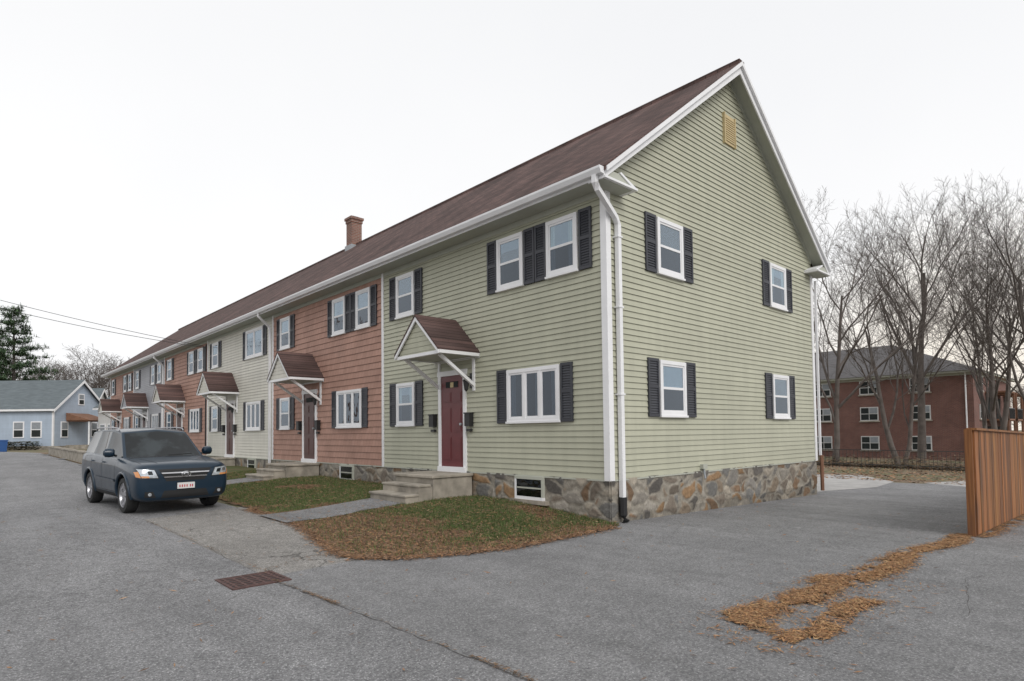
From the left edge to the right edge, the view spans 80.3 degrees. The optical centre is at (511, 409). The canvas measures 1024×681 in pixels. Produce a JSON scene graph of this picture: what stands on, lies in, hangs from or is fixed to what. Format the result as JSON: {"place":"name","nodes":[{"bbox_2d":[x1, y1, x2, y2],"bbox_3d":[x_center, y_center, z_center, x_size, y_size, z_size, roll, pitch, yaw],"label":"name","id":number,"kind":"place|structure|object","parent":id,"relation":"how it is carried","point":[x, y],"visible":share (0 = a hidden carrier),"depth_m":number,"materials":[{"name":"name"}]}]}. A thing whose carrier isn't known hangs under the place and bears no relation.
{"place":"outdoors","nodes":[
{"label":"outdoors","id":0,"kind":"place"},
{"bbox_2d":[0,452,502,680],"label":"street","id":1,"kind":"structure","parent":0,"point":[83,614],"depth_m":5.67,"materials":[{"name":"grey asphalt"}]},
{"bbox_2d":[82,427,226,512],"bbox_3d":[-8.305,1.289,13.947,4.497,1.756,2.192,-2,-2,43],"label":"parked car","id":2,"kind":"object","parent":1,"relation":"on","point":[130,468],"visible":1,"depth_m":12.89,"materials":[{"name":"blue paint"}]},
{"bbox_2d":[143,509,257,572],"bbox_3d":[-5.147,2.029,9.708,1.612,0.080,6.927,1,-3,-28],"label":"pavement crack","id":3,"kind":"object","parent":1,"relation":"on","point":[191,540],"visible":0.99,"depth_m":9.74,"materials":[{"name":"black asphalt"}]},
{"bbox_2d":[214,571,291,590],"bbox_3d":[-2.933,1.934,6.879,0.640,0.015,0.600,1,-3,-43],"label":"storm drain grate","id":4,"kind":"object","parent":1,"relation":"on","point":[247,580],"visible":0.99,"depth_m":6.85,"materials":[{"name":"orange metal"}]},
{"bbox_2d":[144,507,362,573],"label":"worn pavement","id":5,"kind":"structure","parent":0,"point":[211,529],"depth_m":9.41,"materials":[{"name":"grey asphalt"}]},
{"bbox_2d":[46,453,618,556],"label":"lawn","id":6,"kind":"structure","parent":0,"point":[234,468],"depth_m":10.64,"materials":[{"name":"green plant"}]},
{"bbox_2d":[42,454,399,521],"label":"front walk","id":7,"kind":"structure","parent":6,"relation":"on","point":[347,507],"depth_m":12.27,"materials":[{"name":"concrete"}]},
{"bbox_2d":[210,457,235,465],"bbox_3d":[-12.564,2.313,24.995,1.780,0.595,1.560,1,-3,-43],"label":"stoop","id":8,"kind":"object","parent":6,"relation":"on","point":[227,461],"visible":0.14,"depth_m":24.89,"materials":[{"name":"concrete"}]},
{"bbox_2d":[245,462,319,480],"bbox_3d":[-7.305,2.079,19.306,1.780,0.688,1.560,1,-3,-43],"label":"stoop","id":9,"kind":"object","parent":6,"relation":"on","point":[284,469],"visible":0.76,"depth_m":18.91,"materials":[{"name":"concrete"}]},
{"bbox_2d":[369,471,472,503],"bbox_3d":[-2.047,1.844,13.618,1.780,0.781,1.560,1,-3,-43],"label":"stoop","id":10,"kind":"object","parent":6,"relation":"on","point":[410,487],"visible":0.74,"depth_m":13.23,"materials":[{"name":"concrete"}]},
{"bbox_2d":[0,0,1023,429],"label":"sky","id":11,"kind":"structure","parent":0,"point":[165,164],"materials":[{"name":"white"}]},
{"bbox_2d":[7,430,1021,560],"bbox_3d":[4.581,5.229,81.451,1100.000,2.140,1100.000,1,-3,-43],"label":"ground","id":12,"kind":"structure","parent":0,"point":[907,472],"depth_m":30.58,"materials":[{"name":"grey concrete"}]},
{"bbox_2d":[0,440,7,451],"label":"recycling bin","id":13,"kind":"object","parent":12,"relation":"on","point":[3,445],"visible":0.97,"depth_m":47.76,"materials":[{"name":"blue plastic"}]},
{"bbox_2d":[0,340,11,380],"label":"pine tree","id":14,"kind":"object","parent":12,"relation":"on","point":[2,363],"visible":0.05,"depth_m":75.69,"materials":[{"name":"green plant"}]},
{"bbox_2d":[7,441,41,449],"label":"hedge","id":15,"kind":"object","parent":12,"relation":"on","point":[11,447],"visible":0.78,"depth_m":53.45,"materials":[{"name":"plant"}]},
{"bbox_2d":[0,302,60,380],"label":"pine tree","id":16,"kind":"object","parent":12,"relation":"on","point":[11,316],"visible":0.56,"depth_m":66.17,"materials":[{"name":"green plant"}]},
{"bbox_2d":[0,380,99,449],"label":"blue house","id":17,"kind":"structure","parent":12,"relation":"on","point":[56,413],"depth_m":56.38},
{"bbox_2d":[48,446,85,462],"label":"retaining wall","id":18,"kind":"structure","parent":12,"relation":"on","point":[75,455],"depth_m":33.86,"materials":[{"name":"concrete"}]},
{"bbox_2d":[92,388,107,398],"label":"white house","id":19,"kind":"structure","parent":12,"relation":"on","point":[101,393],"depth_m":66.80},
{"bbox_2d":[93,396,109,430],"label":"white house","id":20,"kind":"structure","parent":12,"relation":"on","point":[103,420],"depth_m":56.73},
{"bbox_2d":[207,456,272,467],"bbox_3d":[-19.268,2.747,33.602,0.042,0.640,30.960,1,-3,-43],"label":"stone foundation","id":21,"kind":"object","parent":12,"relation":"on","point":[260,463],"visible":0.06,"depth_m":24.21,"materials":[{"name":"grey stone"}]},
{"bbox_2d":[273,460,611,521],"bbox_3d":[-3.490,1.961,16.534,0.044,0.825,15.525,1,-3,-43],"label":"stone foundation","id":22,"kind":"object","parent":12,"relation":"on","point":[585,497],"visible":0.44,"depth_m":11.95,"materials":[{"name":"grey stone"}]},
{"bbox_2d":[6,344,1023,425],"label":"distant trees","id":23,"kind":"object","parent":12,"relation":"on","point":[100,382],"visible":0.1,"depth_m":91.24,"materials":[{"name":"brown plant"}]},
{"bbox_2d":[609,460,816,522],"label":"foundation gable","id":24,"kind":"structure","parent":12,"relation":"on","point":[649,497],"depth_m":13.26,"materials":[{"name":"grey stone"}]},
{"bbox_2d":[817,474,892,491],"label":"concrete walk","id":25,"kind":"structure","parent":12,"relation":"on","point":[837,483],"depth_m":22.04,"materials":[{"name":"grey concrete"}]},
{"bbox_2d":[816,451,964,470],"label":"undergrowth","id":26,"kind":"object","parent":12,"relation":"on","point":[905,462],"visible":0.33,"depth_m":34.80,"materials":[{"name":"brown plant"}]},
{"bbox_2d":[816,449,964,471],"bbox_3d":[20.365,2.713,33.478,0.040,1.263,36.000,1,-3,-43],"label":"iron fence","id":27,"kind":"object","parent":12,"relation":"on","point":[908,465],"visible":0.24,"depth_m":32.98,"materials":[{"name":"black metal"}]},
{"bbox_2d":[817,461,965,484],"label":"leaf litter","id":28,"kind":"object","parent":12,"relation":"on","point":[894,470],"visible":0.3,"depth_m":28.32,"materials":[{"name":"brown plant"}]},
{"bbox_2d":[802,188,991,464],"bbox_3d":[21.192,-4.839,36.143,12.344,17.126,12.474,0,-2,-13],"label":"bare tree","id":29,"kind":"object","parent":12,"relation":"on","point":[835,414],"visible":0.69,"depth_m":36.40,"materials":[{"name":"brown plant"}]},
{"bbox_2d":[813,214,1023,464],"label":"bare tree","id":30,"kind":"object","parent":12,"relation":"on","point":[886,425],"visible":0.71,"depth_m":39.28,"materials":[{"name":"brown plant"}]},
{"bbox_2d":[815,345,1023,460],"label":"brick apartment building","id":31,"kind":"structure","parent":12,"relation":"on","point":[952,407],"depth_m":54.37,"materials":[{"name":"red brick"}]},
{"bbox_2d":[819,168,1023,462],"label":"bare tree","id":32,"kind":"object","parent":12,"relation":"on","point":[921,444],"visible":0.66,"depth_m":44.89,"materials":[{"name":"brown plant"}]},
{"bbox_2d":[928,481,965,486],"bbox_3d":[16.597,2.709,22.084,4.823,0.110,2.178,1,-3,-36],"label":"concrete pad","id":33,"kind":"object","parent":12,"relation":"on","point":[955,483],"visible":0.35,"depth_m":22.07,"materials":[{"name":"grey concrete"}]},
{"bbox_2d":[901,216,1023,429],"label":"bare tree","id":34,"kind":"object","parent":12,"relation":"on","point":[992,390],"visible":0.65,"depth_m":41.27,"materials":[{"name":"brown plant"}]},
{"bbox_2d":[918,230,1023,429],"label":"bare tree","id":35,"kind":"object","parent":12,"relation":"on","point":[1003,419],"visible":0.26,"depth_m":45.07,"materials":[{"name":"brown plant"}]},
{"bbox_2d":[919,175,1023,400],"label":"bare tree","id":36,"kind":"object","parent":12,"relation":"on","point":[1018,280],"visible":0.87,"depth_m":37.88,"materials":[{"name":"brown plant"}]},
{"bbox_2d":[963,428,1023,536],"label":"wooden fence","id":37,"kind":"object","parent":12,"relation":"on","point":[994,468],"visible":0.98,"depth_m":10.39,"materials":[{"name":"brown wood"}]},
{"bbox_2d":[280,482,1023,680],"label":"driveway","id":38,"kind":"structure","parent":0,"point":[522,620],"depth_m":6.06,"materials":[{"name":"grey asphalt"}]},
{"bbox_2d":[150,522,537,680],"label":"seam debris","id":39,"kind":"object","parent":38,"relation":"on","point":[514,671],"visible":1,"depth_m":5.49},
{"bbox_2d":[276,582,530,680],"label":"pavement crack","id":40,"kind":"object","parent":38,"relation":"on","point":[413,634],"visible":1,"depth_m":4.88,"materials":[{"name":"black asphalt"}]},
{"bbox_2d":[4,471,1020,679],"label":"fallen leaves","id":41,"kind":"object","parent":38,"relation":"on","point":[326,544],"visible":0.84,"depth_m":9.63,"materials":[{"name":"brown plant"}]},
{"bbox_2d":[672,514,1023,671],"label":"pine needle strip","id":42,"kind":"object","parent":38,"relation":"on","point":[828,584],"visible":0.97,"depth_m":5.74,"materials":[{"name":"brown plant"}]},
{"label":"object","id":43,"kind":"object","parent":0,"visible":0},
{"bbox_2d":[110,83,814,479],"bbox_3d":[-10.630,-2.463,31.311,9.402,9.335,46.542,1,-3,-43],"label":"siding","id":44,"kind":"object","parent":43,"relation":"on","point":[726,331],"visible":0.73,"depth_m":13.82,"materials":[{"name":"green plastic"}]},
{"bbox_2d":[1,300,204,347],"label":"utility wires","id":45,"kind":"object","parent":44,"relation":"attached to","point":[100,324],"visible":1,"depth_m":27.53,"materials":[{"name":"black rubber"}]},
{"bbox_2d":[98,399,121,421],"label":"door canopy","id":46,"kind":"object","parent":44,"relation":"attached to","point":[106,406],"visible":0.98,"depth_m":42.03,"materials":[{"name":"brown"}]},
{"bbox_2d":[120,393,148,420],"bbox_3d":[-22.758,-0.128,36.623,1.170,1.700,1.720,1,-3,-43],"label":"door canopy","id":47,"kind":"object","parent":44,"relation":"attached to","point":[131,401],"visible":1,"depth_m":36.33,"materials":[{"name":"brown"}]},
{"bbox_2d":[151,384,185,416],"bbox_3d":[-17.500,-0.409,30.936,1.170,1.700,1.720,1,-3,-43],"label":"door canopy","id":48,"kind":"object","parent":44,"relation":"attached to","point":[167,394],"visible":1,"depth_m":30.67,"materials":[{"name":"brown"}]},
{"bbox_2d":[196,371,238,412],"bbox_3d":[-12.243,-0.690,25.250,1.170,1.700,1.720,1,-3,-43],"label":"door canopy","id":49,"kind":"object","parent":44,"relation":"attached to","point":[217,384],"visible":1,"depth_m":24.97,"materials":[{"name":"brown"}]},
{"bbox_2d":[267,351,323,404],"bbox_3d":[-6.985,-0.972,19.563,1.170,1.700,1.720,1,-3,-43],"label":"door canopy","id":50,"kind":"object","parent":44,"relation":"attached to","point":[300,370],"visible":1,"depth_m":19.29,"materials":[{"name":"brown"}]},
{"bbox_2d":[394,314,479,390],"bbox_3d":[-1.727,-1.253,13.876,1.170,1.700,1.720,1,-3,-43],"label":"door canopy","id":51,"kind":"object","parent":44,"relation":"attached to","point":[430,339],"visible":1,"depth_m":13.60,"materials":[{"name":"brown"}]},
{"bbox_2d":[111,212,790,431],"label":"windows","id":52,"kind":"structure","parent":44,"relation":"attached to","point":[532,394],"depth_m":12.98,"materials":[{"name":"white glass"}]},
{"bbox_2d":[111,206,795,431],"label":"shutters","id":53,"kind":"object","parent":44,"relation":"attached to","point":[534,254],"visible":0.94,"depth_m":13.34,"materials":[{"name":"black plastic"}]},
{"bbox_2d":[107,58,812,372],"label":"roof","id":54,"kind":"structure","parent":44,"relation":"on","point":[606,143],"depth_m":16.86,"materials":[{"name":"brown"}]},
{"bbox_2d":[344,215,363,250],"bbox_3d":[-7.178,-7.723,27.609,0.640,2.020,0.640,1,-3,-43],"label":"chimney","id":55,"kind":"object","parent":54,"relation":"on","point":[353,230],"visible":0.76,"depth_m":27.42,"materials":[{"name":"brick"}]},
{"bbox_2d":[101,61,830,522],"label":"trim","id":56,"kind":"structure","parent":44,"relation":"attached to","point":[601,183],"depth_m":14.29,"materials":[{"name":"white metal"}]},
{"bbox_2d":[117,369,549,505],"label":"doors","id":57,"kind":"structure","parent":56,"relation":"attached to","point":[455,418],"depth_m":14.48,"materials":[{"name":"red wood"}]}
]}

